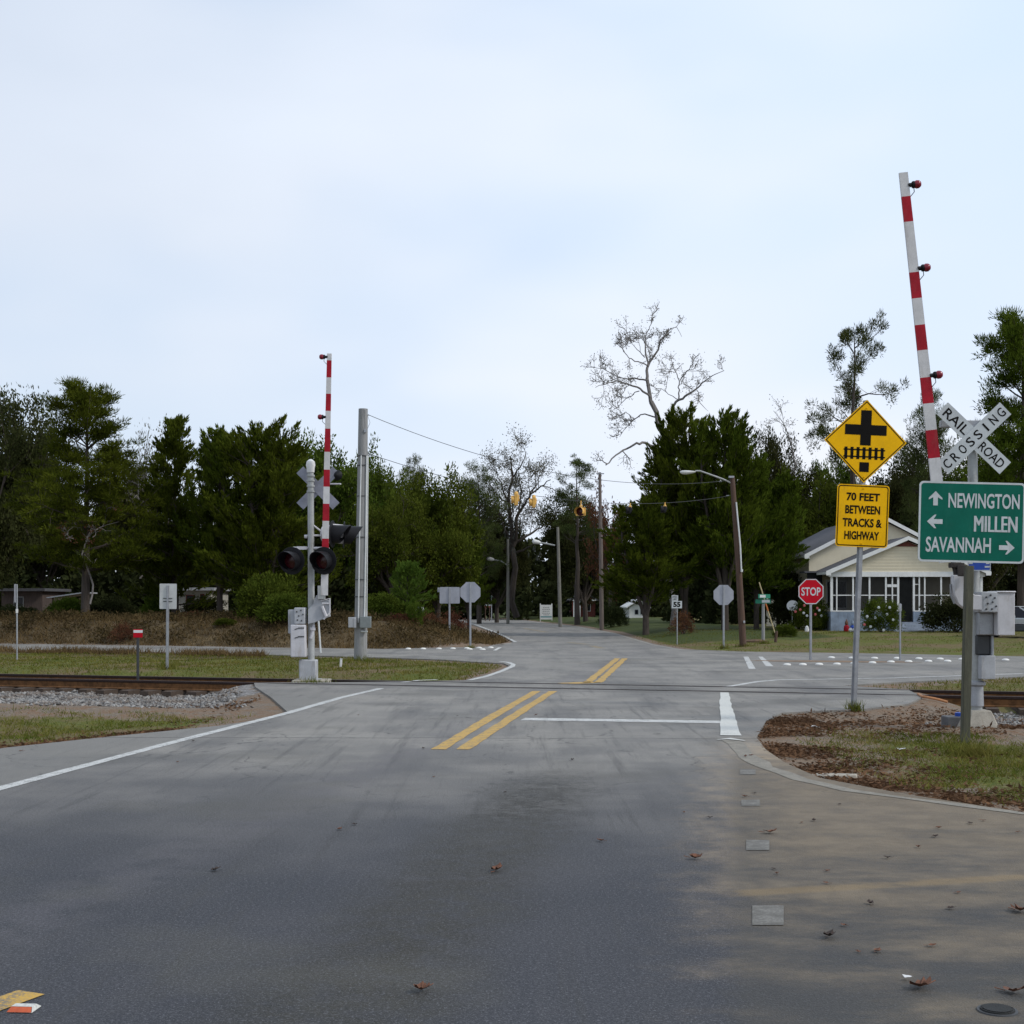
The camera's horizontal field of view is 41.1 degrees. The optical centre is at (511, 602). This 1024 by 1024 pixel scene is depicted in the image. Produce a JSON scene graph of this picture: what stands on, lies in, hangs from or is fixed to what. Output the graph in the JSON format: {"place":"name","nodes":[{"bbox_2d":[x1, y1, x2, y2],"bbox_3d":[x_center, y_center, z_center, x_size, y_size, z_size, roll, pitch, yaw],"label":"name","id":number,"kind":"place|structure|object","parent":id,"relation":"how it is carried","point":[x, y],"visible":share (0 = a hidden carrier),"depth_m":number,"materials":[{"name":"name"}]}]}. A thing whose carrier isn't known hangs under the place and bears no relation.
{"place":"outdoors","nodes":[
{"label":"outdoors","id":0,"kind":"place"},
{"bbox_2d":[0,618,1023,1023],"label":"road","id":1,"kind":"structure","parent":0,"point":[122,900],"depth_m":9.11,"materials":[{"name":"asphalt"}]},
{"bbox_2d":[7,1003,40,1012],"bbox_3d":[-2.063,1.709,5.772,0.110,0.018,0.100,0,0,4],"label":"pavement marker","id":2,"kind":"object","parent":1,"relation":"on","point":[22,1008],"visible":1,"depth_m":5.74,"materials":[{"name":"plastic"}]},
{"bbox_2d":[0,674,1023,715],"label":"railroad track","id":3,"kind":"structure","parent":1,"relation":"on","point":[164,686],"depth_m":30.06,"materials":[{"name":"metal"}]},
{"bbox_2d":[909,976,935,985],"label":"fallen leaf","id":4,"kind":"object","parent":1,"relation":"on","point":[923,981],"visible":1,"depth_m":6.10,"materials":[{"name":"plant"}]},
{"bbox_2d":[976,1003,1018,1016],"bbox_3d":[2.045,1.714,5.753,0.170,0.017,0.169,0,0,0],"label":"valve cover","id":5,"kind":"object","parent":1,"relation":"on","point":[996,1009],"visible":1,"depth_m":5.73,"materials":[{"name":"metal"}]},
{"bbox_2d":[0,608,1023,811],"bbox_3d":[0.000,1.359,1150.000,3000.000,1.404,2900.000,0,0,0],"label":"ground","id":6,"kind":"structure","parent":0,"point":[264,706],"depth_m":35.00,"materials":[{"name":"soil"}]},
{"bbox_2d":[14,584,17,659],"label":"narrow sign","id":7,"kind":"object","parent":6,"relation":"on","point":[16,593],"visible":0.94,"depth_m":40.97,"materials":[{"name":"metal"}]},
{"bbox_2d":[0,603,45,615],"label":"shrub","id":8,"kind":"object","parent":6,"relation":"on","point":[12,607],"visible":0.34,"depth_m":67.70,"materials":[{"name":"plant"}]},
{"bbox_2d":[0,588,70,611],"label":"shed","id":9,"kind":"structure","parent":6,"relation":"on","point":[34,597],"depth_m":77.00,"materials":[{"name":"grey"}]},
{"bbox_2d":[0,382,79,595],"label":"broad tree","id":10,"kind":"object","parent":6,"relation":"on","point":[19,449],"visible":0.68,"depth_m":72.71,"materials":[{"name":"green plant"}]},
{"bbox_2d":[4,456,77,587],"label":"broad tree","id":11,"kind":"object","parent":6,"relation":"on","point":[39,567],"visible":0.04,"depth_m":89.36,"materials":[{"name":"green plant"}]},
{"bbox_2d":[42,596,80,615],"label":"shrub","id":12,"kind":"object","parent":6,"relation":"on","point":[63,603],"visible":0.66,"depth_m":69.60,"materials":[{"name":"green plant"}]},
{"bbox_2d":[0,376,173,612],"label":"pine tree","id":13,"kind":"object","parent":6,"relation":"on","point":[84,408],"visible":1,"depth_m":63.29,"materials":[{"name":"green plant"}]},
{"bbox_2d":[57,502,123,603],"bbox_3d":[-19.467,-2.597,62.860,3.203,5.352,2.237,0,0,-31],"label":"bare tree","id":14,"kind":"object","parent":6,"relation":"on","point":[87,537],"visible":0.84,"depth_m":62.84,"materials":[{"name":"brown plant"}]},
{"bbox_2d":[90,594,139,615],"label":"shrub","id":15,"kind":"object","parent":6,"relation":"on","point":[115,605],"visible":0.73,"depth_m":71.42,"materials":[{"name":"green plant"}]},
{"bbox_2d":[106,619,134,642],"bbox_3d":[-16.153,1.184,56.499,1.283,1.022,1.372,0,0,-36],"label":"shrub","id":16,"kind":"object","parent":6,"relation":"on","point":[127,632],"visible":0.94,"depth_m":56.37,"materials":[{"name":"brown plant"}]},
{"bbox_2d":[89,458,185,577],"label":"broad tree","id":17,"kind":"object","parent":6,"relation":"on","point":[121,523],"visible":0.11,"depth_m":92.84,"materials":[{"name":"green plant"}]},
{"bbox_2d":[133,629,142,679],"bbox_3d":[-8.536,1.436,31.192,0.215,1.664,0.067,0,0,0],"label":"track marker","id":18,"kind":"object","parent":6,"relation":"on","point":[137,633],"visible":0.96,"depth_m":31.16,"materials":[{"name":"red metal"}]},
{"bbox_2d":[122,413,168,578],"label":"bare tree","id":19,"kind":"object","parent":6,"relation":"on","point":[145,451],"visible":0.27,"depth_m":91.98,"materials":[{"name":"grey plant"}]},
{"bbox_2d":[138,595,169,615],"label":"shrub","id":20,"kind":"object","parent":6,"relation":"on","point":[153,604],"visible":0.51,"depth_m":67.66,"materials":[{"name":"green plant"}]},
{"bbox_2d":[159,584,176,667],"bbox_3d":[-9.074,0.773,35.981,0.450,2.553,0.049,0,0,0],"label":"guide sign","id":21,"kind":"object","parent":6,"relation":"on","point":[168,596],"visible":0.88,"depth_m":36.00,"materials":[{"name":"metal"}]},
{"bbox_2d":[115,413,230,613],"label":"cedar tree","id":22,"kind":"object","parent":6,"relation":"on","point":[178,452],"visible":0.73,"depth_m":67.38,"materials":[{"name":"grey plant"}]},
{"bbox_2d":[180,595,228,614],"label":"shrub","id":23,"kind":"object","parent":6,"relation":"on","point":[200,608],"visible":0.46,"depth_m":69.45,"materials":[{"name":"green plant"}]},
{"bbox_2d":[179,587,233,615],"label":"mobile home","id":24,"kind":"object","parent":6,"relation":"on","point":[190,593],"visible":0.28,"depth_m":74.00,"materials":[{"name":"white"}]},
{"bbox_2d":[170,423,264,610],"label":"cedar tree","id":25,"kind":"object","parent":6,"relation":"on","point":[211,474],"visible":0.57,"depth_m":65.23,"materials":[{"name":"green plant"}]},
{"bbox_2d":[212,618,236,625],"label":"shrub","id":26,"kind":"object","parent":6,"relation":"on","point":[218,621],"visible":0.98,"depth_m":56.73,"materials":[{"name":"green plant"}]},
{"bbox_2d":[0,608,510,657],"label":"dry grass","id":27,"kind":"structure","parent":6,"relation":"on","point":[132,650],"depth_m":55.28,"materials":[{"name":"plant"}]},
{"bbox_2d":[189,413,343,598],"bbox_3d":[-11.479,-3.951,64.596,6.991,10.181,7.047,0,0,2],"label":"cedar tree","id":28,"kind":"object","parent":6,"relation":"on","point":[269,484],"visible":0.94,"depth_m":63.47,"materials":[{"name":"green plant"}]},
{"bbox_2d":[232,570,306,619],"bbox_3d":[-10.290,-0.270,59.117,3.529,2.324,3.505,0,0,-3],"label":"shrub","id":29,"kind":"object","parent":6,"relation":"on","point":[253,595],"visible":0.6,"depth_m":58.25,"materials":[{"name":"green plant"}]},
{"bbox_2d":[253,592,307,622],"bbox_3d":[-9.481,0.212,56.464,2.535,1.398,2.517,0,0,29],"label":"shrub","id":30,"kind":"object","parent":6,"relation":"on","point":[275,608],"visible":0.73,"depth_m":55.98,"materials":[{"name":"green plant"}]},
{"bbox_2d":[277,353,362,681],"bbox_3d":[-4.196,-1.827,30.138,2.058,7.277,1.253,0,0,-25],"label":"crossing signal","id":31,"kind":"object","parent":6,"relation":"on","point":[321,560],"visible":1,"depth_m":30.00,"materials":[{"name":"metal"}]},
{"bbox_2d":[287,426,389,598],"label":"broad tree","id":32,"kind":"object","parent":6,"relation":"on","point":[344,494],"visible":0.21,"depth_m":78.37,"materials":[{"name":"green plant"}]},
{"bbox_2d":[348,408,370,659],"bbox_3d":[-4.540,-1.965,40.883,0.685,7.703,0.542,0,0,0],"label":"utility pole","id":33,"kind":"object","parent":6,"relation":"on","point":[360,622],"visible":0.96,"depth_m":40.80,"materials":[{"name":"grey metal"}]},
{"bbox_2d":[369,415,728,483],"bbox_3d":[2.090,-4.976,46.937,17.573,1.368,0.017,0,0,-43],"label":"span wire","id":34,"kind":"object","parent":33,"relation":"attached to","point":[529,467],"visible":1,"depth_m":45.26,"materials":[{"name":"metal"}]},
{"bbox_2d":[368,453,730,503],"bbox_3d":[2.063,-3.998,46.937,17.534,0.989,0.017,0,0,-43],"label":"span wire","id":35,"kind":"object","parent":33,"relation":"attached to","point":[541,496],"visible":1,"depth_m":46.32,"materials":[{"name":"metal"}]},
{"bbox_2d":[355,431,411,592],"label":"broad tree","id":36,"kind":"object","parent":6,"relation":"on","point":[383,480],"visible":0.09,"depth_m":81.50,"materials":[{"name":"green plant"}]},
{"bbox_2d":[333,479,439,600],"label":"broad tree","id":37,"kind":"object","parent":6,"relation":"on","point":[392,540],"visible":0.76,"depth_m":66.27,"materials":[{"name":"green plant"}]},
{"bbox_2d":[367,592,406,620],"bbox_3d":[-5.677,0.184,58.940,2.206,1.377,2.190,0,0,8],"label":"shrub","id":38,"kind":"object","parent":6,"relation":"on","point":[384,603],"visible":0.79,"depth_m":58.57,"materials":[{"name":"green plant"}]},
{"bbox_2d":[379,611,424,623],"bbox_3d":[-4.703,0.663,58.078,2.113,0.612,1.976,0,0,-39],"label":"shrub","id":39,"kind":"object","parent":6,"relation":"on","point":[400,616],"visible":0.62,"depth_m":57.74,"materials":[{"name":"brown plant"}]},
{"bbox_2d":[378,559,437,614],"bbox_3d":[-4.550,-0.363,60.022,2.284,3.153,2.991,0,0,-33],"label":"young pine","id":40,"kind":"object","parent":6,"relation":"on","point":[408,572],"visible":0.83,"depth_m":59.78,"materials":[{"name":"green plant"}]},
{"bbox_2d":[397,452,425,495],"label":"pine tree","id":41,"kind":"object","parent":6,"relation":"on","point":[415,461],"visible":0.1,"depth_m":95.90,"materials":[{"name":"green plant"}]},
{"bbox_2d":[404,600,425,624],"bbox_3d":[-4.137,0.484,57.997,0.978,1.235,1.000,0,0,-7],"label":"shrub","id":42,"kind":"object","parent":6,"relation":"on","point":[413,610],"visible":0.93,"depth_m":57.90,"materials":[{"name":"green plant"}]},
{"bbox_2d":[415,609,453,625],"bbox_3d":[-3.799,0.715,61.944,2.394,0.867,2.560,0,0,1],"label":"shrub","id":43,"kind":"object","parent":6,"relation":"on","point":[433,617],"visible":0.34,"depth_m":61.88,"materials":[{"name":"brown plant"}]},
{"bbox_2d":[382,461,487,620],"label":"broad tree","id":44,"kind":"object","parent":6,"relation":"on","point":[447,517],"visible":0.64,"depth_m":69.63,"materials":[{"name":"green plant"}]},
{"bbox_2d":[438,587,459,627],"bbox_3d":[-2.787,0.476,59.993,0.982,2.333,0.080,0,0,3],"label":"guide sign","id":45,"kind":"object","parent":6,"relation":"on","point":[449,595],"visible":0.91,"depth_m":60.00,"materials":[{"name":"metal"}]},
{"bbox_2d":[441,607,468,630],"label":"shrub","id":46,"kind":"object","parent":6,"relation":"on","point":[454,620],"visible":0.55,"depth_m":65.89,"materials":[{"name":"brown plant"}]},
{"bbox_2d":[460,582,479,645],"bbox_3d":[-1.590,0.632,52.101,0.771,2.843,0.056,0,0,0],"label":"stop sign","id":47,"kind":"object","parent":6,"relation":"on","point":[469,592],"visible":0.94,"depth_m":52.12,"materials":[{"name":"metal"}]},
{"bbox_2d":[453,511,495,627],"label":"cedar tree","id":48,"kind":"object","parent":6,"relation":"on","point":[481,581],"visible":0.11,"depth_m":75.81,"materials":[{"name":"green plant"}]},
{"bbox_2d":[460,458,514,623],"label":"pine tree","id":49,"kind":"object","parent":6,"relation":"on","point":[489,528],"visible":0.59,"depth_m":111.37,"materials":[{"name":"green plant"}]},
{"bbox_2d":[487,539,509,623],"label":"street light","id":50,"kind":"object","parent":6,"relation":"on","point":[507,597],"visible":0.81,"depth_m":111.91,"materials":[{"name":"metal"}]},
{"bbox_2d":[464,499,533,622],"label":"broad tree","id":51,"kind":"object","parent":6,"relation":"on","point":[523,560],"visible":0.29,"depth_m":116.76,"materials":[{"name":"green plant"}]},
{"bbox_2d":[0,519,1017,624],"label":"undergrowth","id":52,"kind":"object","parent":6,"relation":"on","point":[107,584],"visible":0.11,"depth_m":86.44,"materials":[{"name":"green plant"}]},
{"bbox_2d":[154,640,864,712],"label":"grass","id":53,"kind":"structure","parent":6,"relation":"on","point":[851,707],"depth_m":35.95,"materials":[{"name":"plant"}]},
{"bbox_2d":[0,695,1023,811],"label":"leaf litter","id":54,"kind":"object","parent":6,"relation":"on","point":[805,721],"visible":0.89,"depth_m":16.32,"materials":[{"name":"plant"}]},
{"bbox_2d":[0,704,1023,805],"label":"grass","id":55,"kind":"structure","parent":6,"relation":"on","point":[976,751],"depth_m":16.89,"materials":[{"name":"plant"}]},
{"bbox_2d":[0,628,1023,690],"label":"grass","id":56,"kind":"structure","parent":6,"relation":"on","point":[234,663],"depth_m":38.54,"materials":[{"name":"plant"}]},
{"bbox_2d":[0,686,1023,725],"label":"ballast","id":57,"kind":"structure","parent":6,"relation":"on","point":[71,698],"depth_m":27.08,"materials":[{"name":"gravel"}]},
{"bbox_2d":[474,422,571,617],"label":"bare tree","id":58,"kind":"object","parent":6,"relation":"on","point":[513,535],"visible":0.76,"depth_m":113.69,"materials":[{"name":"grey plant"}]},
{"bbox_2d":[35,489,1016,619],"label":"treeline","id":59,"kind":"object","parent":6,"relation":"on","point":[528,601],"visible":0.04,"depth_m":138.42,"materials":[{"name":"green plant"}]},
{"bbox_2d":[540,603,551,620],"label":"yard sign","id":60,"kind":"object","parent":6,"relation":"on","point":[545,611],"visible":0.99,"depth_m":125.97,"materials":[{"name":"white paint"}]},
{"bbox_2d":[532,527,561,626],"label":"street light","id":61,"kind":"object","parent":6,"relation":"on","point":[534,541],"visible":0.95,"depth_m":96.91,"materials":[{"name":"metal"}]},
{"bbox_2d":[531,489,624,621],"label":"broad tree","id":62,"kind":"object","parent":6,"relation":"on","point":[587,591],"visible":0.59,"depth_m":108.81,"materials":[{"name":"green plant"}]},
{"bbox_2d":[552,453,604,624],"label":"pine tree","id":63,"kind":"object","parent":6,"relation":"on","point":[577,463],"visible":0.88,"depth_m":103.97,"materials":[{"name":"green plant"}]},
{"bbox_2d":[566,598,597,616],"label":"brick house","id":64,"kind":"structure","parent":6,"relation":"on","point":[591,611],"depth_m":138.00,"materials":[{"name":"brown"}]},
{"bbox_2d":[596,472,604,629],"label":"utility pole","id":65,"kind":"object","parent":6,"relation":"on","point":[601,611],"visible":0.81,"depth_m":85.91,"materials":[{"name":"wood"}]},
{"bbox_2d":[582,471,625,605],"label":"broad tree","id":66,"kind":"object","parent":6,"relation":"on","point":[593,519],"visible":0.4,"depth_m":99.83,"materials":[{"name":"green plant"}]},
{"bbox_2d":[596,600,629,627],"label":"shrub","id":67,"kind":"object","parent":6,"relation":"on","point":[613,614],"visible":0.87,"depth_m":89.52,"materials":[{"name":"green plant"}]},
{"bbox_2d":[620,599,650,617],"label":"white house","id":68,"kind":"structure","parent":6,"relation":"on","point":[633,611],"depth_m":128.00,"materials":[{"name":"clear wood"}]},
{"bbox_2d":[588,494,698,634],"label":"cedar tree","id":69,"kind":"object","parent":6,"relation":"on","point":[634,574],"visible":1,"depth_m":69.40,"materials":[{"name":"green plant"}]},
{"bbox_2d":[580,302,725,625],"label":"bare tree","id":70,"kind":"object","parent":6,"relation":"on","point":[646,379],"visible":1,"depth_m":83.95,"materials":[{"name":"grey plant"}]},
{"bbox_2d":[672,595,681,644],"bbox_3d":[6.883,0.866,57.025,0.428,2.359,0.054,0,0,0],"label":"speed sign","id":71,"kind":"object","parent":6,"relation":"on","point":[676,603],"visible":0.98,"depth_m":57.00,"materials":[{"name":"metal"}]},
{"bbox_2d":[620,400,743,627],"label":"cedar tree","id":72,"kind":"object","parent":6,"relation":"on","point":[668,482],"visible":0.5,"depth_m":71.36,"materials":[{"name":"green plant"}]},
{"bbox_2d":[667,608,697,634],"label":"shrub","id":73,"kind":"object","parent":6,"relation":"on","point":[686,623],"visible":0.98,"depth_m":65.84,"materials":[{"name":"brown plant"}]},
{"bbox_2d":[680,470,746,646],"bbox_3d":[7.782,-1.599,52.737,2.681,7.025,0.337,0,0,-8],"label":"street light","id":74,"kind":"object","parent":6,"relation":"on","point":[739,585],"visible":0.98,"depth_m":52.82,"materials":[{"name":"metal"}]},
{"bbox_2d":[714,585,733,646],"bbox_3d":[7.958,0.680,51.323,0.750,2.699,0.056,0,0,0],"label":"stop sign","id":75,"kind":"object","parent":6,"relation":"on","point":[723,595],"visible":0.93,"depth_m":51.34,"materials":[{"name":"metal"}]},
{"bbox_2d":[670,404,787,629],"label":"cedar tree","id":76,"kind":"object","parent":6,"relation":"on","point":[731,449],"visible":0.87,"depth_m":70.20,"materials":[{"name":"green plant"}]},
{"bbox_2d":[709,449,810,629],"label":"cedar tree","id":77,"kind":"object","parent":6,"relation":"on","point":[773,563],"visible":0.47,"depth_m":72.39,"materials":[{"name":"green plant"}]},
{"bbox_2d":[755,594,770,639],"bbox_3d":[10.383,0.777,56.340,0.630,2.260,0.255,0,0,-7],"label":"street name sign","id":78,"kind":"object","parent":6,"relation":"on","point":[763,601],"visible":0.84,"depth_m":56.34,"materials":[{"name":"metal"}]},
{"bbox_2d":[750,517,799,628],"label":"cedar tree","id":79,"kind":"object","parent":6,"relation":"on","point":[772,593],"visible":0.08,"depth_m":75.63,"materials":[{"name":"green plant"}]},
{"bbox_2d":[747,420,821,510],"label":"broad tree","id":80,"kind":"object","parent":6,"relation":"on","point":[772,447],"visible":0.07,"depth_m":98.05,"materials":[{"name":"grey plant"}]},
{"bbox_2d":[772,624,797,636],"bbox_3d":[11.953,1.223,59.980,1.196,0.643,1.188,0,0,25],"label":"shrub","id":81,"kind":"object","parent":6,"relation":"on","point":[784,630],"visible":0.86,"depth_m":59.77,"materials":[{"name":"green plant"}]},
{"bbox_2d":[766,394,805,480],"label":"bare tree","id":82,"kind":"object","parent":6,"relation":"on","point":[793,466],"visible":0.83,"depth_m":96.95,"materials":[{"name":"grey plant"}]},
{"bbox_2d":[769,572,802,628],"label":"shrub","id":83,"kind":"object","parent":6,"relation":"on","point":[785,596],"visible":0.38,"depth_m":73.77,"materials":[{"name":"green plant"}]},
{"bbox_2d":[769,461,841,539],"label":"broad tree","id":84,"kind":"object","parent":6,"relation":"on","point":[822,517],"visible":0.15,"depth_m":90.24,"materials":[{"name":"green plant"}]},
{"bbox_2d":[788,600,829,630],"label":"camellia bush","id":85,"kind":"object","parent":6,"relation":"on","point":[819,619],"visible":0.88,"depth_m":69.57,"materials":[{"name":"green plant"}]},
{"bbox_2d":[798,579,823,659],"bbox_3d":[8.969,0.670,40.977,0.754,2.770,0.055,0,0,0],"label":"stop sign","id":86,"kind":"object","parent":6,"relation":"on","point":[810,592],"visible":0.89,"depth_m":40.95,"materials":[{"name":"metal"}]},
{"bbox_2d":[812,773,856,779],"bbox_3d":[3.237,1.752,13.750,0.492,0.055,0.190,0,0,0],"label":"concrete chunk","id":87,"kind":"object","parent":6,"relation":"on","point":[841,775],"visible":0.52,"depth_m":13.71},
{"bbox_2d":[809,423,866,511],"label":"broad tree","id":88,"kind":"object","parent":6,"relation":"on","point":[844,476],"visible":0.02,"depth_m":103.64,"materials":[{"name":"green plant"}]},
{"bbox_2d":[803,309,909,483],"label":"pine tree","id":89,"kind":"object","parent":6,"relation":"on","point":[850,392],"visible":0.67,"depth_m":91.53,"materials":[{"name":"green plant"}]},
{"bbox_2d":[824,400,905,705],"bbox_3d":[5.633,-0.598,22.102,1.348,5.379,0.086,2,0,-2],"label":"warning sign","id":90,"kind":"object","parent":6,"relation":"on","point":[865,441],"visible":0.98,"depth_m":22.07,"materials":[{"name":"metal"}]},
{"bbox_2d":[767,518,990,631],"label":"cream house","id":91,"kind":"structure","parent":6,"relation":"on","point":[897,570],"depth_m":69.07,"materials":[{"name":"beige wood"}]},
{"bbox_2d":[900,577,911,620],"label":"porch door","id":92,"kind":"structure","parent":91,"relation":"in","point":[905,582],"depth_m":69.07,"materials":[{"name":"black"}]},
{"bbox_2d":[860,596,905,631],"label":"camellia bush","id":93,"kind":"object","parent":6,"relation":"on","point":[889,613],"visible":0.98,"depth_m":65.52,"materials":[{"name":"green plant"}]},
{"bbox_2d":[899,603,901,659],"bbox_3d":[11.651,0.970,40.964,0.070,1.900,0.047,0,0,0],"label":"marker post","id":94,"kind":"object","parent":6,"relation":"on","point":[900,607],"visible":0.86,"depth_m":40.95,"materials":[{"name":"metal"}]},
{"bbox_2d":[868,438,961,531],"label":"broad tree","id":95,"kind":"object","parent":6,"relation":"on","point":[897,492],"visible":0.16,"depth_m":95.35,"materials":[{"name":"green plant"}]},
{"bbox_2d":[892,388,966,532],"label":"pine tree","id":96,"kind":"object","parent":6,"relation":"on","point":[921,473],"visible":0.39,"depth_m":87.97,"materials":[{"name":"green plant"}]},
{"bbox_2d":[917,592,962,632],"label":"shrub","id":97,"kind":"object","parent":6,"relation":"on","point":[945,613],"visible":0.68,"depth_m":65.59,"materials":[{"name":"green plant"}]},
{"bbox_2d":[941,712,960,727],"bbox_3d":[6.477,1.731,19.900,0.360,0.280,0.300,0,0,0],"label":"cable box","id":98,"kind":"object","parent":6,"relation":"on","point":[952,720],"visible":0.46,"depth_m":19.76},
{"bbox_2d":[899,172,1015,728],"bbox_3d":[6.318,-1.923,19.276,1.822,8.187,0.785,0,0,0],"label":"crossing signal","id":99,"kind":"object","parent":6,"relation":"on","point":[993,612],"visible":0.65,"depth_m":19.10,"materials":[{"name":"metal"}]},
{"bbox_2d":[916,437,1019,591],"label":"broad tree","id":100,"kind":"object","parent":6,"relation":"on","point":[998,569],"visible":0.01,"depth_m":92.05,"materials":[{"name":"green plant"}]},
{"bbox_2d":[918,481,1023,742],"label":"destination sign","id":101,"kind":"object","parent":6,"relation":"on","point":[975,522],"visible":0.97,"depth_m":17.59,"materials":[{"name":"metal"}]},
{"bbox_2d":[938,305,1023,605],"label":"pine tree","id":102,"kind":"object","parent":6,"relation":"on","point":[1010,331],"visible":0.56,"depth_m":77.47,"materials":[{"name":"green plant"}]},
{"bbox_2d":[993,606,1023,636],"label":"parked car","id":103,"kind":"object","parent":6,"relation":"on","point":[1019,618],"visible":0.11,"depth_m":57.78,"materials":[{"name":"silver metal"}]},
{"bbox_2d":[0,0,1023,581],"label":"sky","id":104,"kind":"structure","parent":0,"point":[457,204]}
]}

